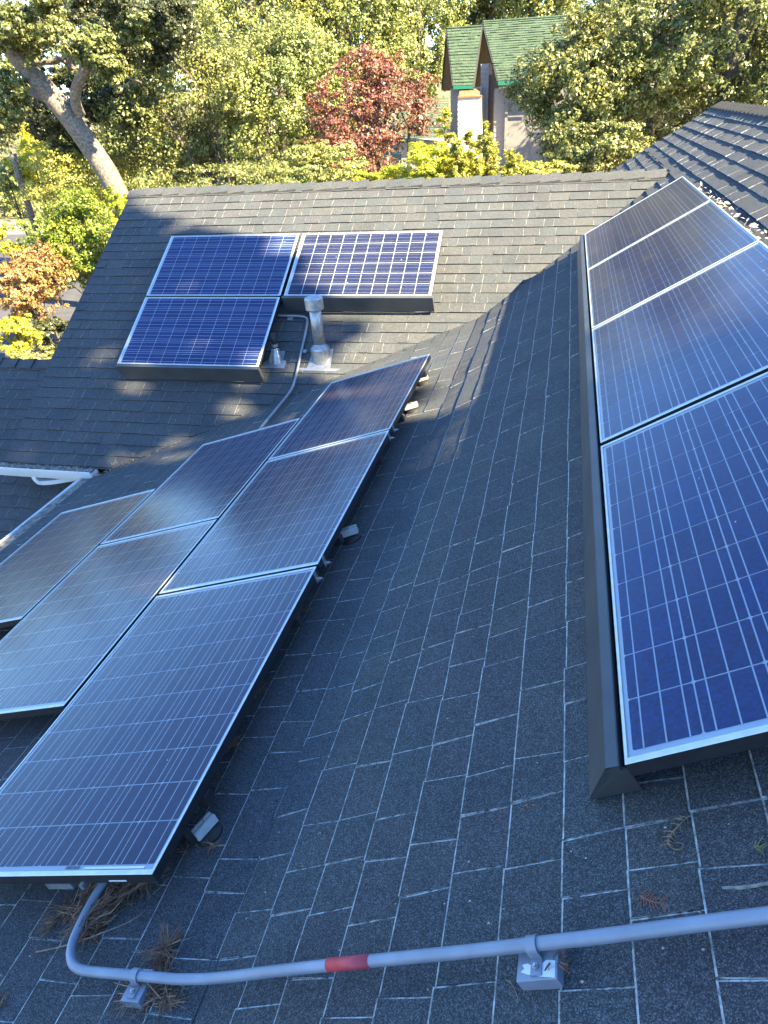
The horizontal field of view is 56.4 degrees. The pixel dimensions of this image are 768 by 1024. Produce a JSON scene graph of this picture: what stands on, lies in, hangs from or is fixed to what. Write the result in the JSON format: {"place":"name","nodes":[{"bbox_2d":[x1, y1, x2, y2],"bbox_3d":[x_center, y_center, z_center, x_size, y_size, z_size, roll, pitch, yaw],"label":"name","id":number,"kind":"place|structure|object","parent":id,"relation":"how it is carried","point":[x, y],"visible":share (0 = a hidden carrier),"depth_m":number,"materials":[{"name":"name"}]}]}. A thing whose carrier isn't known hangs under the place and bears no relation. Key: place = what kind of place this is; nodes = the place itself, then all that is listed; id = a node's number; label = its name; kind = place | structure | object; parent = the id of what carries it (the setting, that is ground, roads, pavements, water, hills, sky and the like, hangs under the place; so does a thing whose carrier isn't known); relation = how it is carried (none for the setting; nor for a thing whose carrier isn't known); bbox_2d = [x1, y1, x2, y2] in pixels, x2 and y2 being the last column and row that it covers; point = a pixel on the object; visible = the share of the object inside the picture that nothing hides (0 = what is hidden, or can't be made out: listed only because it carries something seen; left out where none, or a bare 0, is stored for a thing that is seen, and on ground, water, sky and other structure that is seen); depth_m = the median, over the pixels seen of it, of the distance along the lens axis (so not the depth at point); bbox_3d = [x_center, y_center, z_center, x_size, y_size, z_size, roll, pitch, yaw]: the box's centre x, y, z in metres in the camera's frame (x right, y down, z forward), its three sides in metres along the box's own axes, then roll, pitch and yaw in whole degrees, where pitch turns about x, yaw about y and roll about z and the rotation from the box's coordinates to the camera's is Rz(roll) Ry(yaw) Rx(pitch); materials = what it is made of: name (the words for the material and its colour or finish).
{"place":"outdoors","nodes":[
{"label":"outdoors","id":0,"kind":"place"},
{"bbox_2d":[0,234,93,358],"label":"road","id":1,"kind":"structure","parent":0,"point":[72,296],"depth_m":26.68,"materials":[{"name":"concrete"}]},
{"bbox_2d":[0,147,29,243],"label":"green bush","id":2,"kind":"object","parent":1,"relation":"on","point":[5,187],"visible":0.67,"depth_m":30.39,"materials":[{"name":"green plant"}]},
{"bbox_2d":[0,221,47,345],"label":"yellow bush","id":3,"kind":"object","parent":1,"relation":"on","point":[4,244],"visible":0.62,"depth_m":17.99,"materials":[{"name":"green plant"}]},
{"bbox_2d":[6,231,41,233],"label":"kerb","id":4,"kind":"structure","parent":1,"relation":"on","point":[16,232],"depth_m":43.59,"materials":[{"name":"concrete"}]},
{"bbox_2d":[1,122,57,217],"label":"yellow bush","id":5,"kind":"object","parent":1,"relation":"on","point":[22,149],"visible":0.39,"depth_m":29.42,"materials":[{"name":"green plant"}]},
{"bbox_2d":[9,153,52,277],"bbox_3d":[-14.701,-12.307,29.975,0.460,4.853,0.260,4,31,13],"label":"wooden post","id":6,"kind":"object","parent":1,"relation":"on","point":[20,180],"visible":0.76,"depth_m":29.30,"materials":[{"name":"brown wood"}]},
{"bbox_2d":[0,240,79,355],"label":"autumn tree","id":7,"kind":"object","parent":1,"relation":"on","point":[28,268],"visible":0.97,"depth_m":17.19,"materials":[{"name":"orange plant"}]},
{"bbox_2d":[29,316,68,352],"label":"green bush","id":8,"kind":"object","parent":1,"relation":"on","point":[51,326],"visible":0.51,"depth_m":17.29,"materials":[{"name":"green plant"}]},
{"bbox_2d":[8,184,112,293],"bbox_3d":[-7.978,-6.245,19.068,3.129,4.568,2.356,-5,30,-2],"label":"maple tree","id":9,"kind":"object","parent":1,"relation":"on","point":[63,227],"visible":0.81,"depth_m":18.22,"materials":[{"name":"green plant"}]},
{"bbox_2d":[12,128,143,243],"bbox_3d":[-11.697,-11.930,28.263,4.928,5.586,5.346,4,31,13],"label":"bush","id":10,"kind":"object","parent":1,"relation":"on","point":[82,165],"visible":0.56,"depth_m":26.55,"materials":[{"name":"green plant"}]},
{"bbox_2d":[62,0,273,189],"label":"oak tree","id":11,"kind":"object","parent":1,"relation":"on","point":[202,62],"visible":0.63,"depth_m":24.63,"materials":[{"name":"green plant"}]},
{"bbox_2d":[166,160,283,187],"bbox_3d":[-4.462,-7.915,21.475,4.068,4.666,3.978,4,31,13],"label":"green shrub","id":12,"kind":"object","parent":1,"relation":"on","point":[242,169],"visible":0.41,"depth_m":20.25,"materials":[{"name":"green plant"}]},
{"bbox_2d":[0,219,114,242],"bbox_3d":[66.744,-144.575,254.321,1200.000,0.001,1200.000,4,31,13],"label":"ground","id":13,"kind":"structure","parent":0,"point":[13,222],"depth_m":46.69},
{"bbox_2d":[0,313,43,358],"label":"yellow bush","id":14,"kind":"object","parent":13,"relation":"on","point":[20,341],"visible":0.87,"depth_m":16.35,"materials":[{"name":"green plant"}]},
{"bbox_2d":[5,345,54,359],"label":"yellow bush","id":15,"kind":"object","parent":13,"relation":"on","point":[21,354],"visible":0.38,"depth_m":15.39,"materials":[{"name":"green plant"}]},
{"bbox_2d":[0,0,200,213],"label":"oak tree","id":16,"kind":"object","parent":13,"relation":"on","point":[157,31],"visible":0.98,"depth_m":20.47,"materials":[{"name":"green plant"}]},
{"bbox_2d":[102,185,127,228],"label":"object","id":17,"kind":"object","parent":13,"relation":"on","point":[117,202],"visible":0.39,"depth_m":16.85,"materials":[{"name":"green plant"}]},
{"bbox_2d":[141,0,344,177],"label":"oak tree","id":18,"kind":"object","parent":13,"relation":"on","point":[224,11],"visible":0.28,"depth_m":30.19,"materials":[{"name":"green plant"}]},
{"bbox_2d":[0,151,507,220],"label":"undergrowth","id":19,"kind":"object","parent":13,"relation":"on","point":[5,204],"visible":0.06,"depth_m":49.06,"materials":[{"name":"green plant"}]},
{"bbox_2d":[205,6,369,183],"bbox_3d":[-3.170,-11.933,24.349,5.143,8.639,4.659,-20,34,-26],"label":"oak tree","id":20,"kind":"object","parent":13,"relation":"on","point":[290,55],"visible":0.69,"depth_m":22.36,"materials":[{"name":"green plant"}]},
{"bbox_2d":[252,140,369,183],"bbox_3d":[-1.690,-7.090,19.244,2.944,5.171,2.662,-10,31,-11],"label":"green shrub","id":21,"kind":"object","parent":13,"relation":"on","point":[329,155],"visible":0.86,"depth_m":18.05,"materials":[{"name":"green plant"}]},
{"bbox_2d":[272,0,422,177],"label":"oak tree","id":22,"kind":"object","parent":13,"relation":"on","point":[355,20],"visible":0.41,"depth_m":31.86,"materials":[{"name":"green plant"}]},
{"bbox_2d":[300,117,402,180],"bbox_3d":[-0.588,-8.061,20.340,2.662,5.636,2.152,17,36,31],"label":"plum shrub","id":23,"kind":"object","parent":13,"relation":"on","point":[385,139],"visible":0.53,"depth_m":18.99,"materials":[{"name":"red plant"}]},
{"bbox_2d":[352,169,389,181],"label":"yellow shrub","id":24,"kind":"object","parent":13,"relation":"on","point":[373,176],"visible":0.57,"depth_m":14.89,"materials":[{"name":"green plant"}]},
{"bbox_2d":[305,43,440,179],"bbox_3d":[-0.180,-10.162,22.233,4.028,7.369,3.461,4,31,13],"label":"plum tree","id":25,"kind":"object","parent":13,"relation":"on","point":[380,94],"visible":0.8,"depth_m":20.58,"materials":[{"name":"red plant"}]},
{"bbox_2d":[0,0,760,170],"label":"woodland","id":26,"kind":"object","parent":13,"relation":"on","point":[6,64],"visible":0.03,"depth_m":67.06,"materials":[{"name":"green plant"}]},
{"bbox_2d":[0,101,767,1023],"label":"house","id":27,"kind":"structure","parent":13,"relation":"on","point":[446,603],"depth_m":2.61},
{"bbox_2d":[0,990,7,1006],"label":"needle pile","id":28,"kind":"object","parent":27,"relation":"on","point":[1,1002],"visible":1,"depth_m":2.15,"materials":[{"name":"brown plant"}]},
{"bbox_2d":[1,463,91,546],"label":"gutter leaf litter","id":29,"kind":"object","parent":27,"relation":"on","point":[42,469],"visible":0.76,"depth_m":7.50,"materials":[{"name":"brown plant"}]},
{"bbox_2d":[32,477,75,484],"bbox_3d":[-3.414,-0.404,7.745,0.777,0.176,0.126,-10,31,-12],"label":"downspout","id":30,"kind":"object","parent":27,"relation":"attached to","point":[44,481],"visible":0.48,"depth_m":7.70,"materials":[{"name":"white paint"}]},
{"bbox_2d":[34,893,76,943],"bbox_3d":[-1.054,1.340,2.363,0.195,0.104,0.160,-18,33,-24],"label":"needle pile","id":31,"kind":"object","parent":27,"relation":"on","point":[52,921],"visible":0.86,"depth_m":2.36,"materials":[{"name":"brown plant"}]},
{"bbox_2d":[36,910,145,952],"bbox_3d":[-0.924,1.330,2.238,0.368,0.136,0.054,-7,30,-6],"label":"twig","id":32,"kind":"object","parent":27,"relation":"on","point":[89,937],"visible":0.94,"depth_m":2.21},
{"bbox_2d":[54,851,178,948],"bbox_3d":[-0.896,1.249,2.382,0.311,0.232,0.437,28,43,42],"label":"needle pile","id":33,"kind":"object","parent":27,"relation":"on","point":[100,913],"visible":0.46,"depth_m":2.30,"materials":[{"name":"brown plant"}]},
{"bbox_2d":[120,967,154,1008],"bbox_3d":[-0.688,1.329,2.011,0.073,0.083,0.090,4,31,13],"label":"conduit clamp","id":34,"kind":"object","parent":27,"relation":"on","point":[135,997],"visible":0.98,"depth_m":1.99,"materials":[{"name":"metal"}]},
{"bbox_2d":[110,954,195,1022],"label":"needle pile","id":35,"kind":"object","parent":27,"relation":"on","point":[166,1000],"visible":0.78,"depth_m":1.97,"materials":[{"name":"brown plant"}]},
{"bbox_2d":[131,922,195,971],"bbox_3d":[-0.636,1.295,2.097,0.155,0.132,0.171,19,37,34],"label":"needle pile","id":36,"kind":"object","parent":27,"relation":"on","point":[163,955],"visible":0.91,"depth_m":2.09,"materials":[{"name":"brown plant"}]},
{"bbox_2d":[92,393,297,477],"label":"valley leaf litter","id":37,"kind":"object","parent":27,"relation":"on","point":[94,476],"visible":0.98,"depth_m":7.43,"materials":[{"name":"brown plant"}]},
{"bbox_2d":[117,297,280,367],"bbox_3d":[-2.031,-1.991,7.885,1.650,0.040,0.985,4,62,13],"label":"solar panel","id":38,"kind":"object","parent":27,"relation":"attached to","point":[219,331],"visible":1,"depth_m":7.86,"materials":[{"name":"glass"}]},
{"bbox_2d":[115,364,264,381],"bbox_3d":[-2.102,-1.504,7.718,1.670,0.188,0.129,4,31,13],"label":"array skirt","id":39,"kind":"object","parent":38,"relation":"attached to","point":[201,372],"visible":1,"depth_m":7.68,"materials":[{"name":"metal"}]},
{"bbox_2d":[174,807,224,859],"bbox_3d":[-0.676,1.109,2.480,0.162,0.102,0.316,-23,35,-30],"label":"needle pile","id":40,"kind":"object","parent":27,"relation":"on","point":[207,847],"visible":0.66,"depth_m":2.41,"materials":[{"name":"brown plant"}]},
{"bbox_2d":[184,812,222,846],"bbox_3d":[-0.622,1.069,2.438,0.106,0.108,0.116,2,34,42],"label":"roof mount foot","id":41,"kind":"object","parent":27,"relation":"attached to","point":[208,827],"visible":0.97,"depth_m":2.43},
{"bbox_2d":[146,233,299,297],"bbox_3d":[-1.868,-2.874,8.348,1.650,0.040,0.985,4,62,13],"label":"solar panel","id":42,"kind":"object","parent":27,"relation":"attached to","point":[254,265],"visible":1,"depth_m":8.32,"materials":[{"name":"glass"}]},
{"bbox_2d":[226,599,313,752],"bbox_3d":[-0.519,0.703,3.200,0.195,0.104,0.996,3,31,11],"label":"needle pile","id":43,"kind":"object","parent":27,"relation":"on","point":[234,742],"visible":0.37,"depth_m":2.83,"materials":[{"name":"brown plant"}]},
{"bbox_2d":[261,333,285,368],"bbox_3d":[-1.192,-1.759,7.743,0.275,0.352,0.225,4,31,13],"label":"vent pipe","id":44,"kind":"object","parent":27,"relation":"on","point":[275,359],"visible":1,"depth_m":7.73,"materials":[{"name":"metal"}]},
{"bbox_2d":[259,315,308,428],"bbox_3d":[-1.002,-1.500,7.377,0.356,0.585,1.946,-3,30,2],"label":"conduit","id":45,"kind":"object","parent":27,"relation":"attached to","point":[289,318],"visible":0.98,"depth_m":7.67,"materials":[{"name":"metal"}]},
{"bbox_2d":[291,614,303,627],"bbox_3d":[-1.300,0.686,3.627,1.934,0.633,0.040,4,31,13],"label":"mounting rail","id":46,"kind":"object","parent":27,"relation":"attached to","point":[298,621],"visible":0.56,"depth_m":3.26,"materials":[{"name":"black metal"}]},
{"bbox_2d":[0,519,217,719],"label":"solar panel","id":47,"kind":"object","parent":46,"relation":"on","point":[61,640],"visible":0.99,"depth_m":3.99,"materials":[{"name":"glass"}]},
{"bbox_2d":[299,295,338,371],"bbox_3d":[-0.690,-1.888,7.540,0.470,0.748,0.273,4,31,13],"label":"vent pipe","id":48,"kind":"object","parent":27,"relation":"on","point":[321,355],"visible":0.98,"depth_m":7.56,"materials":[{"name":"metal"}]},
{"bbox_2d":[334,534,343,545],"bbox_3d":[-1.145,0.337,4.214,1.934,0.633,0.040,4,31,13],"label":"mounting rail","id":49,"kind":"object","parent":27,"relation":"attached to","point":[340,540],"visible":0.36,"depth_m":3.85,"materials":[{"name":"black metal"}]},
{"bbox_2d":[0,489,155,627],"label":"solar panel","id":50,"kind":"object","parent":49,"relation":"attached to","point":[36,569],"visible":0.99,"depth_m":5.18,"materials":[{"name":"glass"}]},
{"bbox_2d":[159,430,393,594],"bbox_3d":[-0.573,-0.038,4.430,1.017,0.060,1.650,-12,26,21],"label":"solar panel","id":51,"kind":"object","parent":49,"relation":"on","point":[309,498],"visible":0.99,"depth_m":4.25,"materials":[{"name":"glass"}]},
{"bbox_2d":[340,524,361,544],"bbox_3d":[-0.217,0.102,4.048,0.144,0.133,0.130,-18,25,8],"label":"roof mount foot","id":52,"kind":"object","parent":27,"relation":"attached to","point":[351,534],"visible":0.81,"depth_m":4.03},
{"bbox_2d":[284,231,442,295],"bbox_3d":[-0.222,-2.763,7.979,1.650,0.040,0.985,4,62,13],"label":"solar panel","id":53,"kind":"object","parent":27,"relation":"attached to","point":[360,263],"visible":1,"depth_m":7.96,"materials":[{"name":"glass"}]},
{"bbox_2d":[281,295,434,311],"bbox_3d":[-0.293,-2.276,7.811,1.690,0.188,0.129,4,31,13],"label":"array skirt","id":54,"kind":"object","parent":53,"relation":"attached to","point":[407,303],"visible":1,"depth_m":7.76,"materials":[{"name":"metal"}]},
{"bbox_2d":[375,456,383,465],"bbox_3d":[-0.931,-0.147,5.026,1.934,0.633,0.040,4,31,13],"label":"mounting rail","id":55,"kind":"object","parent":27,"relation":"attached to","point":[380,461],"visible":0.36,"depth_m":4.66,"materials":[{"name":"black metal"}]},
{"bbox_2d":[100,418,300,544],"bbox_3d":[-1.330,-0.265,5.488,0.985,0.040,1.650,-12,26,21],"label":"solar panel","id":56,"kind":"object","parent":55,"relation":"on","point":[210,481],"visible":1,"depth_m":5.34,"materials":[{"name":"glass"}]},
{"bbox_2d":[29,297,729,990],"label":"roof specks","id":57,"kind":"object","parent":27,"relation":"on","point":[469,861],"visible":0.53,"depth_m":1.66,"materials":[{"name":"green plant"}]},
{"bbox_2d":[398,415,404,422],"bbox_3d":[-0.304,-0.595,5.429,0.949,0.330,0.040,4,31,13],"label":"mounting rail","id":58,"kind":"object","parent":27,"relation":"attached to","point":[402,419],"visible":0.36,"depth_m":5.25,"materials":[{"name":"black metal"}]},
{"bbox_2d":[404,401,419,414],"bbox_3d":[0.201,-0.848,5.654,0.137,0.127,0.124,-14,25,16],"label":"roof mount foot","id":59,"kind":"object","parent":27,"relation":"attached to","point":[411,407],"visible":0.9,"depth_m":5.64},
{"bbox_2d":[66,883,767,984],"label":"conduit","id":60,"kind":"object","parent":27,"relation":"on","point":[741,918],"visible":0.94,"depth_m":1.57,"materials":[{"name":"grey metal"}]},
{"bbox_2d":[417,375,429,386],"bbox_3d":[0.316,-1.171,6.219,0.137,0.127,0.124,-14,25,16],"label":"roof mount foot","id":61,"kind":"object","parent":27,"relation":"attached to","point":[423,381],"visible":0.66,"depth_m":6.20},
{"bbox_2d":[506,980,518,1002],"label":"twig","id":62,"kind":"object","parent":27,"relation":"on","point":[514,989],"visible":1,"depth_m":1.47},
{"bbox_2d":[520,797,536,810],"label":"twig","id":63,"kind":"object","parent":27,"relation":"on","point":[526,804],"visible":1,"depth_m":1.85,"materials":[{"name":"brown plant"}]},
{"bbox_2d":[516,934,564,989],"bbox_3d":[0.323,0.919,1.467,0.096,0.092,0.090,4,31,13],"label":"conduit clamp","id":64,"kind":"object","parent":27,"relation":"on","point":[533,962],"visible":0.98,"depth_m":1.45,"materials":[{"name":"metal"}]},
{"bbox_2d":[541,949,570,976],"bbox_3d":[0.346,0.906,1.458,0.092,0.088,0.086,15,35,29],"label":"needle pile","id":65,"kind":"object","parent":64,"relation":"on","point":[560,962],"visible":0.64,"depth_m":1.44,"materials":[{"name":"brown plant"}]},
{"bbox_2d":[577,235,642,799],"bbox_3d":[1.287,-1.023,4.424,0.138,0.199,6.692,4,31,13],"label":"array skirt","id":66,"kind":"object","parent":27,"relation":"attached to","point":[610,774],"visible":0.97,"depth_m":2.15,"materials":[{"name":"metal"}]},
{"bbox_2d":[632,887,670,910],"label":"twig","id":67,"kind":"object","parent":27,"relation":"on","point":[650,900],"visible":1,"depth_m":1.46,"materials":[{"name":"brown plant"}]},
{"bbox_2d":[660,816,688,846],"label":"twig","id":68,"kind":"object","parent":27,"relation":"on","point":[669,836],"visible":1,"depth_m":1.55,"materials":[{"name":"brown plant"}]},
{"bbox_2d":[667,837,683,849],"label":"twig","id":69,"kind":"object","parent":27,"relation":"on","point":[674,843],"visible":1,"depth_m":1.52,"materials":[{"name":"plant"}]},
{"bbox_2d":[698,182,767,238],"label":"dry leaf drift","id":70,"kind":"object","parent":27,"relation":"on","point":[752,225],"visible":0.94,"depth_m":5.28,"materials":[{"name":"plant"}]},
{"bbox_2d":[722,882,767,889],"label":"twig","id":71,"kind":"object","parent":27,"relation":"on","point":[756,885],"visible":1,"depth_m":1.37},
{"bbox_2d":[754,836,767,856],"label":"twig","id":72,"kind":"object","parent":27,"relation":"on","point":[757,846],"visible":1,"depth_m":1.42,"materials":[{"name":"plant"}]},
{"bbox_3d":[-1.515,1.171,2.815,1.934,0.633,0.040,4,31,13],"label":"mounting rail","id":73,"kind":"object","parent":27,"relation":"attached to","visible":0},
{"bbox_2d":[0,566,322,889],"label":"solar panel","id":74,"kind":"object","parent":73,"relation":"on","point":[97,786],"visible":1,"depth_m":2.81,"materials":[{"name":"glass"}]},
{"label":"support rails","id":75,"kind":"object","parent":27,"relation":"on","visible":0},
{"bbox_2d":[585,176,710,269],"bbox_3d":[2.232,-2.540,6.256,0.985,0.041,1.650,-25,21,26],"label":"solar panel","id":76,"kind":"object","parent":75,"relation":"on","point":[655,211],"visible":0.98,"depth_m":6.15,"materials":[{"name":"glass"}]},
{"bbox_2d":[587,200,759,328],"bbox_3d":[1.862,-1.706,4.857,0.985,0.041,1.650,-25,21,26],"label":"solar panel","id":77,"kind":"object","parent":75,"relation":"attached to","point":[705,236],"visible":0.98,"depth_m":4.71,"materials":[{"name":"glass"}]},
{"bbox_2d":[592,241,767,445],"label":"solar panel","id":78,"kind":"object","parent":75,"relation":"on","point":[696,338],"visible":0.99,"depth_m":3.35,"materials":[{"name":"glass"}]},
{"bbox_2d":[601,372,767,776],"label":"solar panel","id":79,"kind":"object","parent":75,"relation":"on","point":[688,558],"visible":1,"depth_m":1.96,"materials":[{"name":"glass"}]},
{"bbox_2d":[378,140,452,179],"bbox_3d":[0.785,-4.548,14.476,1.328,5.287,1.403,19,37,34],"label":"yellow shrub","id":80,"kind":"object","parent":13,"relation":"on","point":[424,153],"visible":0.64,"depth_m":13.06,"materials":[{"name":"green plant"}]},
{"bbox_2d":[432,107,457,166],"bbox_3d":[1.282,-4.948,14.591,0.804,5.803,0.688,-16,32,-20],"label":"cedar sapling","id":81,"kind":"object","parent":13,"relation":"on","point":[448,137],"visible":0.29,"depth_m":13.31,"materials":[{"name":"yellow plant"}]},
{"bbox_2d":[441,138,469,177],"bbox_3d":[1.422,-4.336,14.019,0.686,5.303,0.665,4,31,13],"label":"cedar sapling","id":82,"kind":"object","parent":13,"relation":"on","point":[456,152],"visible":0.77,"depth_m":12.79,"materials":[{"name":"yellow plant"}]},
{"bbox_2d":[426,149,484,177],"bbox_3d":[1.492,-4.541,14.590,1.109,5.084,1.088,12,33,24],"label":"yellow shrub","id":83,"kind":"object","parent":13,"relation":"on","point":[470,155],"visible":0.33,"depth_m":13.25,"materials":[{"name":"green plant"}]},
{"bbox_2d":[462,130,475,166],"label":"cedar sapling","id":84,"kind":"object","parent":13,"relation":"on","point":[467,139],"visible":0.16,"depth_m":13.78,"materials":[{"name":"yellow plant"}]},
{"bbox_2d":[434,0,525,82],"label":"conifer tree","id":85,"kind":"object","parent":13,"relation":"on","point":[480,13],"visible":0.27,"depth_m":42.07,"materials":[{"name":"green plant"}]},
{"bbox_2d":[471,119,499,175],"bbox_3d":[1.939,-4.570,14.086,0.617,5.584,0.665,4,31,13],"label":"cedar sapling","id":86,"kind":"object","parent":13,"relation":"on","point":[483,167],"visible":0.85,"depth_m":12.89,"materials":[{"name":"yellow plant"}]},
{"bbox_2d":[395,15,577,174],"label":"house","id":87,"kind":"structure","parent":13,"relation":"on","point":[484,55],"depth_m":32.06,"materials":[{"name":"green"}]},
{"bbox_2d":[483,141,501,175],"bbox_3d":[2.172,-4.730,14.745,0.519,5.177,0.533,-22,35,-28],"label":"cedar sapling","id":88,"kind":"object","parent":13,"relation":"on","point":[494,156],"visible":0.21,"depth_m":13.53,"materials":[{"name":"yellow plant"}]},
{"bbox_2d":[498,148,518,176],"bbox_3d":[2.307,-4.080,13.665,0.456,5.121,0.468,4,31,13],"label":"cedar sapling","id":89,"kind":"object","parent":13,"relation":"on","point":[509,167],"visible":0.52,"depth_m":12.46,"materials":[{"name":"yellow plant"}]},
{"bbox_2d":[513,152,526,175],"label":"cedar sapling","id":90,"kind":"object","parent":13,"relation":"on","point":[521,169],"visible":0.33,"depth_m":12.81,"materials":[{"name":"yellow plant"}]},
{"bbox_2d":[492,0,583,29],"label":"oak tree","id":91,"kind":"object","parent":13,"relation":"on","point":[535,8],"visible":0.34,"depth_m":39.51,"materials":[{"name":"green plant"}]},
{"bbox_2d":[522,159,578,174],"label":"oak shrub","id":92,"kind":"object","parent":13,"relation":"on","point":[531,167],"visible":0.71,"depth_m":13.52,"materials":[{"name":"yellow plant"}]},
{"bbox_2d":[499,0,686,171],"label":"oak tree","id":93,"kind":"object","parent":13,"relation":"on","point":[602,88],"visible":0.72,"depth_m":15.19,"materials":[{"name":"green plant"}]},
{"bbox_2d":[541,119,655,173],"bbox_3d":[4.543,-5.373,15.374,2.565,5.411,2.085,4,31,13],"label":"oak shrub","id":94,"kind":"object","parent":13,"relation":"on","point":[626,148],"visible":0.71,"depth_m":13.95,"materials":[{"name":"green plant"}]},
{"bbox_2d":[602,0,753,144],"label":"oak tree","id":95,"kind":"object","parent":13,"relation":"on","point":[662,7],"visible":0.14,"depth_m":18.97,"materials":[{"name":"green plant"}]},
{"bbox_2d":[592,2,767,114],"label":"oak tree","id":96,"kind":"object","parent":13,"relation":"on","point":[745,53],"visible":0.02,"depth_m":24.13,"materials":[{"name":"green plant"}]},
{"bbox_2d":[644,0,767,113],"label":"oak tree","id":97,"kind":"object","parent":13,"relation":"on","point":[736,39],"visible":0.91,"depth_m":14.37,"materials":[{"name":"green plant"}]},
{"bbox_2d":[0,0,618,97],"label":"sky","id":98,"kind":"structure","parent":0,"point":[428,41],"materials":[{"name":"white"}]},
{"bbox_2d":[0,77,767,220],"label":"hillside","id":99,"kind":"structure","parent":0,"point":[445,94],"depth_m":81.90,"materials":[{"name":"green plant"}]},
{"bbox_2d":[365,0,476,138],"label":"conifer tree","id":100,"kind":"object","parent":99,"relation":"on","point":[433,62],"visible":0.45,"depth_m":38.26,"materials":[{"name":"green plant"}]},
{"bbox_3d":[-0.090,-1.079,6.242,0.949,0.329,0.040,4,31,13],"label":"rail","id":101,"kind":"object","parent":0,"visible":0},
{"bbox_2d":[268,354,430,460],"bbox_3d":[-0.203,-0.871,5.829,1.017,0.060,1.650,-12,26,21],"label":"solar panel","id":102,"kind":"object","parent":101,"relation":"on","point":[361,405],"visible":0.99,"depth_m":5.69,"materials":[{"name":"glass"}]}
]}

